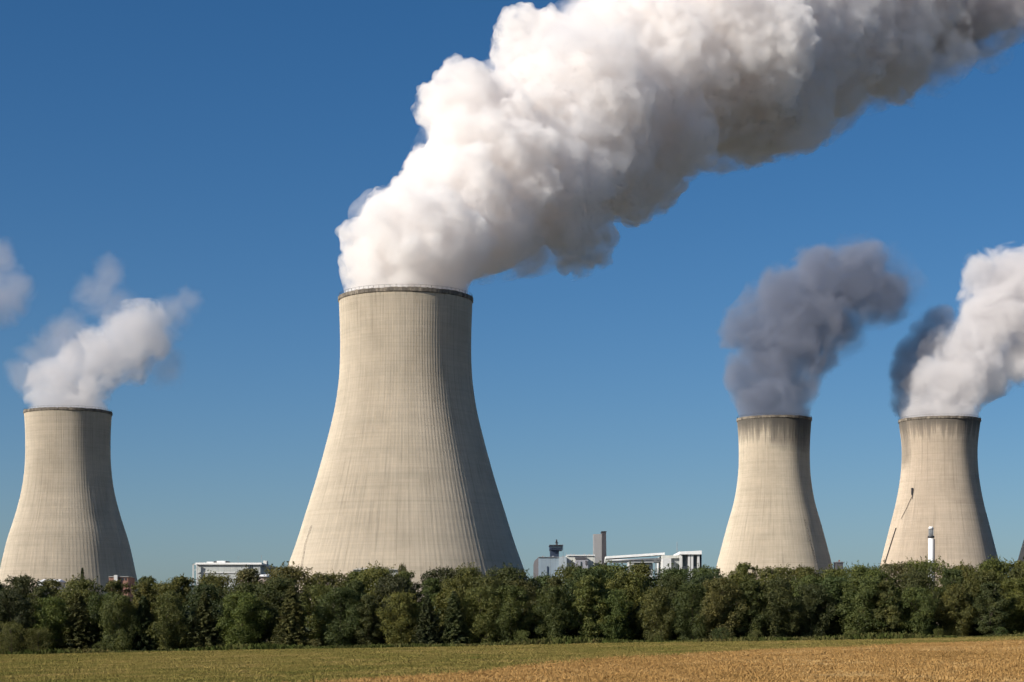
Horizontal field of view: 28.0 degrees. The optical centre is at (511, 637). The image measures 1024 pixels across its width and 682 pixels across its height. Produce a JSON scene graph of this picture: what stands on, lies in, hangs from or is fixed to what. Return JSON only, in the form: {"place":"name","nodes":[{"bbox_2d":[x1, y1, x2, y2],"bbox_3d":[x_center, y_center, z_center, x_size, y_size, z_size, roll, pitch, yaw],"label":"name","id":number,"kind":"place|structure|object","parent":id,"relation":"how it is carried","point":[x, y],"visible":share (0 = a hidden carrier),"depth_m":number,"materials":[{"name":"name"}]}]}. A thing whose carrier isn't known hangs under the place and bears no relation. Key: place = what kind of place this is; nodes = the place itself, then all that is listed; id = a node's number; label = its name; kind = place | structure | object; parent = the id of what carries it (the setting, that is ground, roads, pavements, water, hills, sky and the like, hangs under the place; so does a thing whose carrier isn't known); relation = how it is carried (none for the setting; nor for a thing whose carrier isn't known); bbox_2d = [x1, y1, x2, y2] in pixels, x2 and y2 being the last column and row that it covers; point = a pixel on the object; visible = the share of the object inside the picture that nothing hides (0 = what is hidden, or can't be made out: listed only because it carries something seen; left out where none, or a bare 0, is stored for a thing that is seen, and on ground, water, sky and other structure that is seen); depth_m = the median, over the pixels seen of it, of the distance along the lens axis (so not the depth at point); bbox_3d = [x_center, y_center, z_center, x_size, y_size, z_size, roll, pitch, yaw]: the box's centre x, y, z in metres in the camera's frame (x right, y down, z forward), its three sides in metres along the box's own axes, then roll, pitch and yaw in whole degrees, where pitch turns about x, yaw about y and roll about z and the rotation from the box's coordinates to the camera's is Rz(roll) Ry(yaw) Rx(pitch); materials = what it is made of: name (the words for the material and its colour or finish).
{"place":"outdoors","nodes":[
{"label":"outdoors","id":0,"kind":"place"},
{"bbox_2d":[0,0,1023,591],"label":"sky","id":1,"kind":"structure","parent":0,"point":[665,223],"materials":[{"name":"blue"}]},
{"bbox_2d":[19,639,1023,681],"bbox_3d":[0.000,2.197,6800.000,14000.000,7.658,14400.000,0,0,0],"label":"ground","id":2,"kind":"structure","parent":0,"point":[688,656],"depth_m":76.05,"materials":[{"name":"beige plant"}]},
{"bbox_2d":[0,620,33,652],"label":"bush","id":3,"kind":"object","parent":2,"relation":"on","point":[7,640],"visible":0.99,"depth_m":295.08,"materials":[{"name":"green plant"}]},
{"bbox_2d":[0,585,34,650],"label":"leafy tree","id":4,"kind":"object","parent":2,"relation":"on","point":[12,597],"visible":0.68,"depth_m":298.72,"materials":[{"name":"green plant"}]},
{"bbox_2d":[0,574,43,649],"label":"leafy tree","id":5,"kind":"object","parent":2,"relation":"on","point":[22,585],"visible":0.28,"depth_m":318.26,"materials":[{"name":"green plant"}]},
{"bbox_2d":[20,627,55,651],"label":"bush","id":6,"kind":"object","parent":2,"relation":"on","point":[37,631],"visible":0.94,"depth_m":295.34,"materials":[{"name":"green plant"}]},
{"bbox_2d":[21,586,58,647],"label":"leafy tree","id":7,"kind":"object","parent":2,"relation":"on","point":[39,592],"visible":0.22,"depth_m":308.33,"materials":[{"name":"green plant"}]},
{"bbox_2d":[24,594,72,649],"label":"leafy tree","id":8,"kind":"object","parent":2,"relation":"on","point":[48,611],"visible":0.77,"depth_m":300.35,"materials":[{"name":"green plant"}]},
{"bbox_2d":[0,405,137,595],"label":"cooling tower","id":9,"kind":"structure","parent":2,"relation":"on","point":[67,523],"depth_m":1283.63,"materials":[{"name":"concrete"}]},
{"bbox_2d":[53,587,99,638],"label":"leafy tree","id":10,"kind":"object","parent":2,"relation":"on","point":[67,596],"visible":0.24,"depth_m":309.88,"materials":[{"name":"green plant"}]},
{"bbox_2d":[55,593,101,648],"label":"spruce tree","id":11,"kind":"object","parent":2,"relation":"on","point":[81,637],"visible":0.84,"depth_m":300.45,"materials":[{"name":"green plant"}]},
{"bbox_2d":[55,573,104,622],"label":"leafy tree","id":12,"kind":"object","parent":2,"relation":"on","point":[77,583],"visible":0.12,"depth_m":315.61,"materials":[{"name":"green plant"}]},
{"bbox_2d":[87,591,130,649],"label":"leafy tree","id":13,"kind":"object","parent":2,"relation":"on","point":[97,604],"visible":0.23,"depth_m":306.12,"materials":[{"name":"green plant"}]},
{"bbox_2d":[101,579,129,635],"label":"leafy tree","id":14,"kind":"object","parent":2,"relation":"on","point":[113,585],"visible":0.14,"depth_m":316.56,"materials":[{"name":"green plant"}]},
{"bbox_2d":[97,593,142,649],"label":"leafy tree","id":15,"kind":"object","parent":2,"relation":"on","point":[117,639],"visible":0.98,"depth_m":299.48,"materials":[{"name":"green plant"}]},
{"bbox_2d":[108,575,135,601],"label":"brick house","id":16,"kind":"structure","parent":2,"relation":"on","point":[128,579],"depth_m":900.00,"materials":[{"name":"brick"}]},
{"bbox_2d":[124,596,158,650],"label":"spruce tree","id":17,"kind":"object","parent":2,"relation":"on","point":[141,641],"visible":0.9,"depth_m":301.34,"materials":[{"name":"green plant"}]},
{"bbox_2d":[125,581,160,638],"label":"leafy tree","id":18,"kind":"object","parent":2,"relation":"on","point":[145,588],"visible":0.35,"depth_m":308.27,"materials":[{"name":"green plant"}]},
{"bbox_2d":[134,577,194,643],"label":"leafy tree","id":19,"kind":"object","parent":2,"relation":"on","point":[161,588],"visible":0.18,"depth_m":314.02,"materials":[{"name":"green plant"}]},
{"bbox_2d":[143,592,190,649],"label":"leafy tree","id":20,"kind":"object","parent":2,"relation":"on","point":[170,604],"visible":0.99,"depth_m":300.99,"materials":[{"name":"green plant"}]},
{"bbox_2d":[171,574,196,639],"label":"leafy tree","id":21,"kind":"object","parent":2,"relation":"on","point":[183,582],"visible":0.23,"depth_m":316.61,"materials":[{"name":"green plant"}]},
{"bbox_2d":[182,591,225,648],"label":"spruce tree","id":22,"kind":"object","parent":2,"relation":"on","point":[204,630],"visible":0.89,"depth_m":301.93,"materials":[{"name":"green plant"}]},
{"bbox_2d":[181,579,236,639],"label":"leafy tree","id":23,"kind":"object","parent":2,"relation":"on","point":[199,589],"visible":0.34,"depth_m":309.37,"materials":[{"name":"green plant"}]},
{"bbox_2d":[184,570,236,642],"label":"leafy tree","id":24,"kind":"object","parent":2,"relation":"on","point":[219,580],"visible":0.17,"depth_m":317.08,"materials":[{"name":"green plant"}]},
{"bbox_2d":[193,555,274,593],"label":"turbine hall","id":25,"kind":"structure","parent":2,"relation":"on","point":[221,567],"depth_m":1000.00,"materials":[{"name":"concrete"}]},
{"bbox_2d":[215,590,272,645],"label":"leafy tree","id":26,"kind":"object","parent":2,"relation":"on","point":[244,604],"visible":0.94,"depth_m":301.61,"materials":[{"name":"green plant"}]},
{"bbox_2d":[221,578,273,641],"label":"leafy tree","id":27,"kind":"object","parent":2,"relation":"on","point":[243,587],"visible":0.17,"depth_m":309.25,"materials":[{"name":"green plant"}]},
{"bbox_2d":[234,564,261,599],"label":"leafy tree","id":28,"kind":"object","parent":2,"relation":"on","point":[249,574],"visible":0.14,"depth_m":318.95,"materials":[{"name":"green plant"}]},
{"bbox_2d":[249,572,315,643],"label":"leafy tree","id":29,"kind":"object","parent":2,"relation":"on","point":[278,586],"visible":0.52,"depth_m":306.45,"materials":[{"name":"green plant"}]},
{"bbox_2d":[252,561,317,604],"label":"leafy tree","id":30,"kind":"object","parent":2,"relation":"on","point":[296,573],"visible":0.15,"depth_m":315.36,"materials":[{"name":"green plant"}]},
{"bbox_2d":[266,586,314,645],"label":"spruce tree","id":31,"kind":"object","parent":2,"relation":"on","point":[290,626],"visible":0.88,"depth_m":299.26,"materials":[{"name":"green plant"}]},
{"bbox_2d":[297,580,346,645],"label":"leafy tree","id":32,"kind":"object","parent":2,"relation":"on","point":[317,591],"visible":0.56,"depth_m":306.50,"materials":[{"name":"green plant"}]},
{"bbox_2d":[297,569,347,627],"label":"leafy tree","id":33,"kind":"object","parent":2,"relation":"on","point":[326,579],"visible":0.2,"depth_m":315.48,"materials":[{"name":"green plant"}]},
{"bbox_2d":[314,584,364,645],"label":"leafy tree","id":34,"kind":"object","parent":2,"relation":"on","point":[334,634],"visible":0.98,"depth_m":302.28,"materials":[{"name":"green plant"}]},
{"bbox_2d":[339,578,375,644],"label":"leafy tree","id":35,"kind":"object","parent":2,"relation":"on","point":[357,585],"visible":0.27,"depth_m":306.26,"materials":[{"name":"green plant"}]},
{"bbox_2d":[353,592,385,644],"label":"leafy tree","id":36,"kind":"object","parent":2,"relation":"on","point":[367,620],"visible":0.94,"depth_m":302.28,"materials":[{"name":"green plant"}]},
{"bbox_2d":[356,560,420,635],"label":"leafy tree","id":37,"kind":"object","parent":2,"relation":"on","point":[374,575],"visible":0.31,"depth_m":315.08,"materials":[{"name":"green plant"}]},
{"bbox_2d":[370,572,418,644],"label":"leafy tree","id":38,"kind":"object","parent":2,"relation":"on","point":[395,583],"visible":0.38,"depth_m":309.72,"materials":[{"name":"green plant"}]},
{"bbox_2d":[374,590,420,643],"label":"leafy tree","id":39,"kind":"object","parent":2,"relation":"on","point":[398,600],"visible":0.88,"depth_m":301.20,"materials":[{"name":"green plant"}]},
{"bbox_2d":[288,284,527,638],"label":"cooling tower","id":40,"kind":"structure","parent":2,"relation":"on","point":[405,475],"depth_m":845.61,"materials":[{"name":"concrete"}]},
{"bbox_2d":[411,594,440,643],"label":"spruce tree","id":41,"kind":"object","parent":2,"relation":"on","point":[425,627],"visible":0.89,"depth_m":298.95,"materials":[{"name":"green plant"}]},
{"bbox_2d":[416,577,446,637],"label":"leafy tree","id":42,"kind":"object","parent":2,"relation":"on","point":[430,588],"visible":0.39,"depth_m":310.02,"materials":[{"name":"green plant"}]},
{"bbox_2d":[417,565,460,606],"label":"leafy tree","id":43,"kind":"object","parent":2,"relation":"on","point":[443,571],"visible":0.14,"depth_m":316.53,"materials":[{"name":"green plant"}]},
{"bbox_2d":[435,591,471,643],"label":"spruce tree","id":44,"kind":"object","parent":2,"relation":"on","point":[454,631],"visible":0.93,"depth_m":299.42,"materials":[{"name":"green plant"}]},
{"bbox_2d":[431,572,484,633],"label":"leafy tree","id":45,"kind":"object","parent":2,"relation":"on","point":[463,585],"visible":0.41,"depth_m":305.94,"materials":[{"name":"green plant"}]},
{"bbox_2d":[442,562,495,590],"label":"leafy tree","id":46,"kind":"object","parent":2,"relation":"on","point":[465,571],"visible":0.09,"depth_m":316.37,"materials":[{"name":"green plant"}]},
{"bbox_2d":[460,584,503,643],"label":"leafy tree","id":47,"kind":"object","parent":2,"relation":"on","point":[482,626],"visible":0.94,"depth_m":300.70,"materials":[{"name":"green plant"}]},
{"bbox_2d":[461,571,511,641],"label":"leafy tree","id":48,"kind":"object","parent":2,"relation":"on","point":[493,581],"visible":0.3,"depth_m":305.71,"materials":[{"name":"green plant"}]},
{"bbox_2d":[0,636,1023,681],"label":"meadow grass","id":49,"kind":"structure","parent":2,"relation":"on","point":[267,665],"depth_m":162.15,"materials":[{"name":"green plant"}]},
{"bbox_2d":[0,632,1023,654],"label":"rank weeds","id":50,"kind":"object","parent":2,"relation":"on","point":[565,639],"visible":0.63,"depth_m":293.01,"materials":[{"name":"green plant"}]},
{"bbox_2d":[486,562,537,605],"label":"leafy tree","id":51,"kind":"object","parent":2,"relation":"on","point":[503,573],"visible":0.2,"depth_m":315.32,"materials":[{"name":"green plant"}]},
{"bbox_2d":[2,595,1023,649],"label":"undergrowth","id":52,"kind":"object","parent":2,"relation":"on","point":[540,636],"visible":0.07,"depth_m":305.71,"materials":[{"name":"green plant"}]},
{"bbox_2d":[488,583,538,642],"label":"leafy tree","id":53,"kind":"object","parent":2,"relation":"on","point":[509,616],"visible":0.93,"depth_m":299.99,"materials":[{"name":"green plant"}]},
{"bbox_2d":[497,577,542,638],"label":"leafy tree","id":54,"kind":"object","parent":2,"relation":"on","point":[528,586],"visible":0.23,"depth_m":307.76,"materials":[{"name":"green plant"}]},
{"bbox_2d":[533,556,566,582],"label":"boiler house","id":55,"kind":"structure","parent":2,"relation":"on","point":[550,565],"depth_m":760.00,"materials":[{"name":"concrete"}]},
{"bbox_2d":[531,584,577,638],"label":"leafy tree","id":56,"kind":"object","parent":2,"relation":"on","point":[551,599],"visible":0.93,"depth_m":299.50,"materials":[{"name":"green plant"}]},
{"bbox_2d":[538,560,586,636],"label":"leafy tree","id":57,"kind":"object","parent":2,"relation":"on","point":[566,573],"visible":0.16,"depth_m":315.58,"materials":[{"name":"green plant"}]},
{"bbox_2d":[565,554,594,599],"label":"pale hall","id":58,"kind":"structure","parent":2,"relation":"on","point":[585,560],"depth_m":763.00,"materials":[{"name":"concrete"}]},
{"bbox_2d":[560,575,609,638],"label":"leafy tree","id":59,"kind":"object","parent":2,"relation":"on","point":[587,592],"visible":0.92,"depth_m":300.37,"materials":[{"name":"green plant"}]},
{"bbox_2d":[563,564,626,636],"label":"leafy tree","id":60,"kind":"object","parent":2,"relation":"on","point":[581,572],"visible":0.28,"depth_m":308.83,"materials":[{"name":"green plant"}]},
{"bbox_2d":[593,531,606,585],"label":"square chimney","id":61,"kind":"object","parent":2,"relation":"on","point":[599,546],"visible":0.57,"depth_m":801.00,"materials":[{"name":"concrete"}]},
{"bbox_2d":[581,586,634,639],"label":"leafy tree","id":62,"kind":"object","parent":2,"relation":"on","point":[614,630],"visible":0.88,"depth_m":300.94,"materials":[{"name":"green plant"}]},
{"bbox_2d":[587,558,642,627],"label":"leafy tree","id":63,"kind":"object","parent":2,"relation":"on","point":[613,569],"visible":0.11,"depth_m":316.11,"materials":[{"name":"green plant"}]},
{"bbox_2d":[600,569,651,640],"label":"leafy tree","id":64,"kind":"object","parent":2,"relation":"on","point":[625,583],"visible":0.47,"depth_m":307.59,"materials":[{"name":"green plant"}]},
{"bbox_2d":[604,552,664,575],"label":"pipe bridge","id":65,"kind":"structure","parent":2,"relation":"on","point":[617,559],"depth_m":766.00,"materials":[{"name":"metal"}]},
{"bbox_2d":[629,560,654,603],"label":"leafy tree","id":66,"kind":"object","parent":2,"relation":"on","point":[644,569],"visible":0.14,"depth_m":318.72,"materials":[{"name":"green plant"}]},
{"bbox_2d":[635,586,675,640],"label":"leafy tree","id":67,"kind":"object","parent":2,"relation":"on","point":[655,599],"visible":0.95,"depth_m":300.42,"materials":[{"name":"green plant"}]},
{"bbox_2d":[634,563,695,598],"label":"leafy tree","id":68,"kind":"object","parent":2,"relation":"on","point":[676,571],"visible":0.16,"depth_m":318.78,"materials":[{"name":"green plant"}]},
{"bbox_2d":[652,572,690,639],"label":"leafy tree","id":69,"kind":"object","parent":2,"relation":"on","point":[670,584],"visible":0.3,"depth_m":310.12,"materials":[{"name":"green plant"}]},
{"bbox_2d":[657,551,701,578],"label":"white filter house","id":70,"kind":"structure","parent":2,"relation":"on","point":[686,559],"depth_m":759.90,"materials":[{"name":"metal"}]},
{"bbox_2d":[669,580,712,639],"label":"leafy tree","id":71,"kind":"object","parent":2,"relation":"on","point":[691,631],"visible":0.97,"depth_m":299.21,"materials":[{"name":"green plant"}]},
{"bbox_2d":[677,570,732,637],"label":"leafy tree","id":72,"kind":"object","parent":2,"relation":"on","point":[701,577],"visible":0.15,"depth_m":307.38,"materials":[{"name":"green plant"}]},
{"bbox_2d":[690,563,725,595],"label":"leafy tree","id":73,"kind":"object","parent":2,"relation":"on","point":[701,570],"visible":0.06,"depth_m":317.20,"materials":[{"name":"green plant"}]},
{"bbox_2d":[696,576,748,638],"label":"leafy tree","id":74,"kind":"object","parent":2,"relation":"on","point":[719,586],"visible":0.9,"depth_m":298.47,"materials":[{"name":"green plant"}]},
{"bbox_2d":[701,568,764,636],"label":"leafy tree","id":75,"kind":"object","parent":2,"relation":"on","point":[738,577],"visible":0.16,"depth_m":310.00,"materials":[{"name":"green plant"}]},
{"bbox_2d":[728,562,759,627],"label":"leafy tree","id":76,"kind":"object","parent":2,"relation":"on","point":[744,566],"visible":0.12,"depth_m":318.75,"materials":[{"name":"green plant"}]},
{"bbox_2d":[732,577,777,638],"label":"leafy tree","id":77,"kind":"object","parent":2,"relation":"on","point":[752,586],"visible":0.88,"depth_m":299.57,"materials":[{"name":"green plant"}]},
{"bbox_2d":[717,413,832,578],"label":"cooling tower","id":78,"kind":"structure","parent":2,"relation":"on","point":[774,519],"depth_m":1344.82,"materials":[{"name":"concrete"}]},
{"bbox_2d":[753,564,797,631],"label":"leafy tree","id":79,"kind":"object","parent":2,"relation":"on","point":[780,571],"visible":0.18,"depth_m":316.48,"materials":[{"name":"green plant"}]},
{"bbox_2d":[757,575,802,637],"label":"leafy tree","id":80,"kind":"object","parent":2,"relation":"on","point":[781,587],"visible":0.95,"depth_m":299.80,"materials":[{"name":"green plant"}]},
{"bbox_2d":[783,563,822,607],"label":"leafy tree","id":81,"kind":"object","parent":2,"relation":"on","point":[803,570],"visible":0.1,"depth_m":315.15,"materials":[{"name":"green plant"}]},
{"bbox_2d":[791,582,837,636],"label":"leafy tree","id":82,"kind":"object","parent":2,"relation":"on","point":[810,610],"visible":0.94,"depth_m":301.60,"materials":[{"name":"green plant"}]},
{"bbox_2d":[788,572,841,629],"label":"leafy tree","id":83,"kind":"object","parent":2,"relation":"on","point":[811,579],"visible":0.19,"depth_m":308.85,"materials":[{"name":"green plant"}]},
{"bbox_2d":[814,571,866,636],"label":"leafy tree","id":84,"kind":"object","parent":2,"relation":"on","point":[833,585],"visible":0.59,"depth_m":305.64,"materials":[{"name":"green plant"}]},
{"bbox_2d":[837,560,885,624],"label":"leafy tree","id":85,"kind":"object","parent":2,"relation":"on","point":[856,571],"visible":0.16,"depth_m":315.67,"materials":[{"name":"green plant"}]},
{"bbox_2d":[833,573,899,634],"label":"leafy tree","id":86,"kind":"object","parent":2,"relation":"on","point":[866,588],"visible":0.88,"depth_m":300.53,"materials":[{"name":"green plant"}]},
{"bbox_2d":[850,567,901,634],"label":"leafy tree","id":87,"kind":"object","parent":2,"relation":"on","point":[881,574],"visible":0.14,"depth_m":306.62,"materials":[{"name":"green plant"}]},
{"bbox_2d":[871,578,904,633],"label":"leafy tree","id":88,"kind":"object","parent":2,"relation":"on","point":[885,615],"visible":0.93,"depth_m":299.60,"materials":[{"name":"green plant"}]},
{"bbox_2d":[878,559,926,631],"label":"leafy tree","id":89,"kind":"object","parent":2,"relation":"on","point":[894,569],"visible":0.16,"depth_m":316.92,"materials":[{"name":"green plant"}]},
{"bbox_2d":[892,586,938,634],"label":"leafy tree","id":90,"kind":"object","parent":2,"relation":"on","point":[915,621],"visible":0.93,"depth_m":299.86,"materials":[{"name":"green plant"}]},
{"bbox_2d":[894,567,942,634],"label":"leafy tree","id":91,"kind":"object","parent":2,"relation":"on","point":[914,578],"visible":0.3,"depth_m":306.08,"materials":[{"name":"green plant"}]},
{"bbox_2d":[896,554,956,628],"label":"leafy tree","id":92,"kind":"object","parent":2,"relation":"on","point":[927,566],"visible":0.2,"depth_m":316.02,"materials":[{"name":"green plant"}]},
{"bbox_2d":[928,527,934,581],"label":"slim chimney","id":93,"kind":"object","parent":2,"relation":"on","point":[931,548],"visible":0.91,"depth_m":759.30,"materials":[{"name":"metal"}]},
{"bbox_2d":[880,414,998,592],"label":"cooling tower","id":94,"kind":"structure","parent":2,"relation":"on","point":[939,491],"depth_m":1355.51,"materials":[{"name":"concrete"}]},
{"bbox_2d":[932,565,964,632],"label":"leafy tree","id":95,"kind":"object","parent":2,"relation":"on","point":[950,576],"visible":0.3,"depth_m":308.98,"materials":[{"name":"green plant"}]},
{"bbox_2d":[934,582,977,635],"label":"leafy tree","id":96,"kind":"object","parent":2,"relation":"on","point":[955,596],"visible":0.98,"depth_m":302.09,"materials":[{"name":"green plant"}]},
{"bbox_2d":[935,559,982,626],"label":"leafy tree","id":97,"kind":"object","parent":2,"relation":"on","point":[964,569],"visible":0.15,"depth_m":314.56,"materials":[{"name":"green plant"}]},
{"bbox_2d":[961,568,1010,634],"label":"leafy tree","id":98,"kind":"object","parent":2,"relation":"on","point":[988,575],"visible":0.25,"depth_m":307.75,"materials":[{"name":"green plant"}]},
{"bbox_2d":[970,581,1009,635],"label":"leafy tree","id":99,"kind":"object","parent":2,"relation":"on","point":[993,605],"visible":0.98,"depth_m":299.12,"materials":[{"name":"green plant"}]},
{"bbox_2d":[973,554,1014,615],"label":"leafy tree","id":100,"kind":"object","parent":2,"relation":"on","point":[996,565],"visible":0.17,"depth_m":315.83,"materials":[{"name":"green plant"}]},
{"bbox_2d":[994,576,1023,633],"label":"leafy tree","id":101,"kind":"object","parent":2,"relation":"on","point":[1016,591],"visible":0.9,"depth_m":302.13,"materials":[{"name":"green plant"}]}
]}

